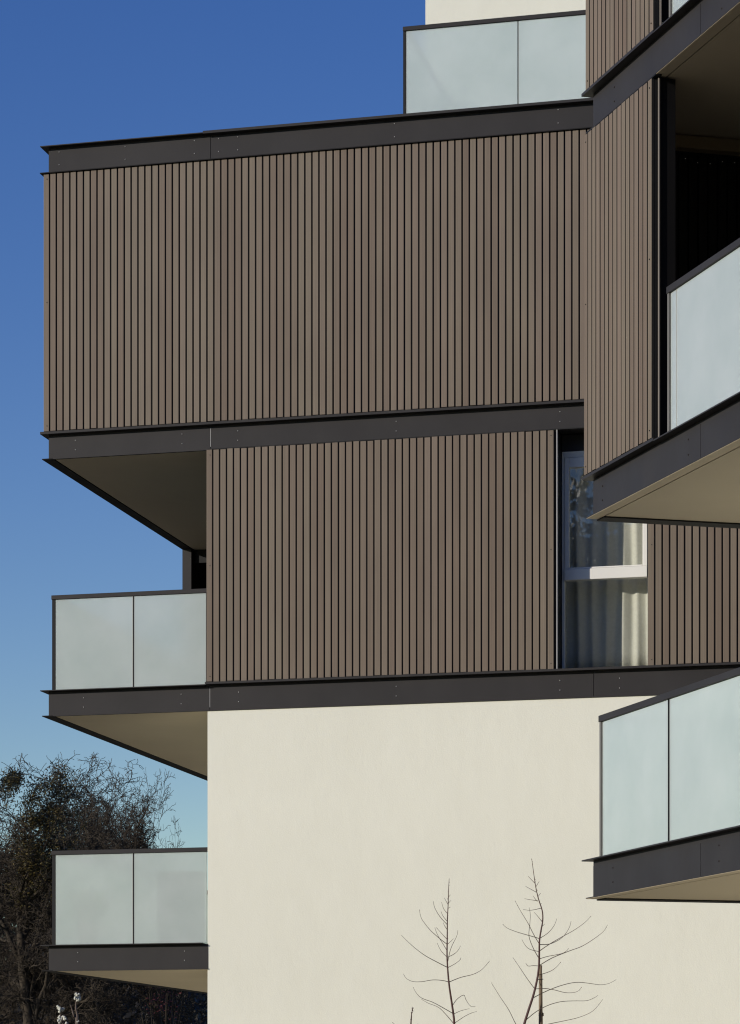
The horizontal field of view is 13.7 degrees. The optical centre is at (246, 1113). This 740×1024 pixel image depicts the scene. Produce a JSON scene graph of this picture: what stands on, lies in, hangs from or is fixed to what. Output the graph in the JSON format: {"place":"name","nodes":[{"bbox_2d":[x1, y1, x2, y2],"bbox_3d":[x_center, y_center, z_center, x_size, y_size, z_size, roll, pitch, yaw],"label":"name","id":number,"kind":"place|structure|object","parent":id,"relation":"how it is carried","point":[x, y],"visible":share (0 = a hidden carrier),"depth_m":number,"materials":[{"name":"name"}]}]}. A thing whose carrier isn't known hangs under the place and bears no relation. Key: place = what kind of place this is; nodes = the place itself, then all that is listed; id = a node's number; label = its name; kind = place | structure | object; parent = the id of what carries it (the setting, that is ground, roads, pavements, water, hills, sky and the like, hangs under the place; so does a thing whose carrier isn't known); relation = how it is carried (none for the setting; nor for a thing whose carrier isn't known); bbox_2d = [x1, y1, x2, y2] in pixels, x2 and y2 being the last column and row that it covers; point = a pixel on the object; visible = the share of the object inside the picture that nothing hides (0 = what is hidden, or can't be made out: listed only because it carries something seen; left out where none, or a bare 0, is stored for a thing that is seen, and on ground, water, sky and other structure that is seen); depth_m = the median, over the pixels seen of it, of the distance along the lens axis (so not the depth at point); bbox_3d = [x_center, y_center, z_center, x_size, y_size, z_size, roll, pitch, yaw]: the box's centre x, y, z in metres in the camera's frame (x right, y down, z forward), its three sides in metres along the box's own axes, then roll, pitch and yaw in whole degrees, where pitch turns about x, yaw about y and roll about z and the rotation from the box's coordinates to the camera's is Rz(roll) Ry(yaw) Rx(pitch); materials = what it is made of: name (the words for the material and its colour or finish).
{"place":"outdoors","nodes":[
{"label":"outdoors","id":0,"kind":"place"},
{"bbox_2d":[139,985,182,1023],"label":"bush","id":1,"kind":"object","parent":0,"point":[161,1005],"visible":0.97,"depth_m":79.97,"materials":[{"name":"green plant"}]},
{"bbox_2d":[0,0,424,901],"label":"sky","id":2,"kind":"structure","parent":0,"point":[72,71],"materials":[{"name":"blue"}]},
{"bbox_2d":[40,0,739,1023],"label":"apartment building","id":3,"kind":"structure","parent":0,"point":[314,400],"depth_m":35.02,"materials":[{"name":"wood"}]},
{"bbox_2d":[562,434,647,668],"bbox_3d":[4.065,-6.335,34.615,1.005,2.681,0.130,0,0,15],"label":"window","id":4,"kind":"structure","parent":3,"relation":"in","point":[572,445],"depth_m":34.67,"materials":[{"name":"white paint"}]},
{"bbox_2d":[566,468,647,667],"bbox_3d":[4.129,-6.330,34.863,1.041,2.620,0.080,0,0,15],"label":"curtain","id":5,"kind":"object","parent":3,"relation":"hanging from","point":[606,623],"visible":0.66,"depth_m":34.89,"materials":[{"name":"fabric"}]},
{"bbox_2d":[581,0,739,902],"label":"apartment building","id":6,"kind":"structure","parent":0,"point":[661,332],"depth_m":22.90,"materials":[{"name":"wood"}]},
{"bbox_3d":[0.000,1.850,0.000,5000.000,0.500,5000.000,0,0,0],"label":"ground","id":7,"kind":"structure","parent":0,"visible":0},
{"bbox_2d":[0,813,50,1023],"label":"bare tree","id":8,"kind":"object","parent":7,"relation":"on","point":[3,933],"visible":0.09,"depth_m":91.79,"materials":[{"name":"brown plant"}]},
{"bbox_2d":[0,750,134,1023],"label":"ivy tree","id":9,"kind":"object","parent":7,"relation":"on","point":[30,867],"visible":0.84,"depth_m":79.67,"materials":[{"name":"green plant"}]},
{"bbox_2d":[56,992,80,1023],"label":"flowering shrub","id":10,"kind":"object","parent":7,"relation":"on","point":[61,1018],"visible":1,"depth_m":13.99,"materials":[{"name":"white plant"}]},
{"bbox_2d":[0,759,154,1023],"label":"bare tree","id":11,"kind":"object","parent":7,"relation":"on","point":[119,1003],"visible":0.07,"depth_m":86.97,"materials":[{"name":"brown plant"}]},
{"bbox_2d":[29,790,164,1020],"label":"bare tree","id":12,"kind":"object","parent":7,"relation":"on","point":[107,806],"visible":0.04,"depth_m":104.17,"materials":[{"name":"brown plant"}]},
{"bbox_2d":[0,821,207,1023],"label":"woodland","id":13,"kind":"object","parent":7,"relation":"on","point":[200,998],"visible":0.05,"depth_m":100.73,"materials":[{"name":"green plant"}]},
{"bbox_2d":[88,760,202,1023],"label":"bare tree","id":14,"kind":"object","parent":7,"relation":"on","point":[137,833],"visible":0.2,"depth_m":83.43,"materials":[{"name":"brown plant"}]},
{"bbox_2d":[139,816,195,1023],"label":"bare tree","id":15,"kind":"object","parent":7,"relation":"on","point":[183,1004],"visible":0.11,"depth_m":82.22,"materials":[{"name":"brown plant"}]},
{"bbox_2d":[403,882,488,1023],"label":"sapling","id":16,"kind":"object","parent":7,"relation":"on","point":[449,981],"visible":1,"depth_m":23.00,"materials":[{"name":"brown plant"}]},
{"bbox_2d":[538,965,543,1023],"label":"tree stake","id":17,"kind":"object","parent":7,"relation":"on","point":[540,1013],"visible":1,"depth_m":22.05,"materials":[{"name":"brown wood"}]},
{"bbox_2d":[492,861,614,1023],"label":"sapling","id":18,"kind":"object","parent":7,"relation":"on","point":[534,990],"visible":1,"depth_m":22.00,"materials":[{"name":"brown plant"}]}
]}

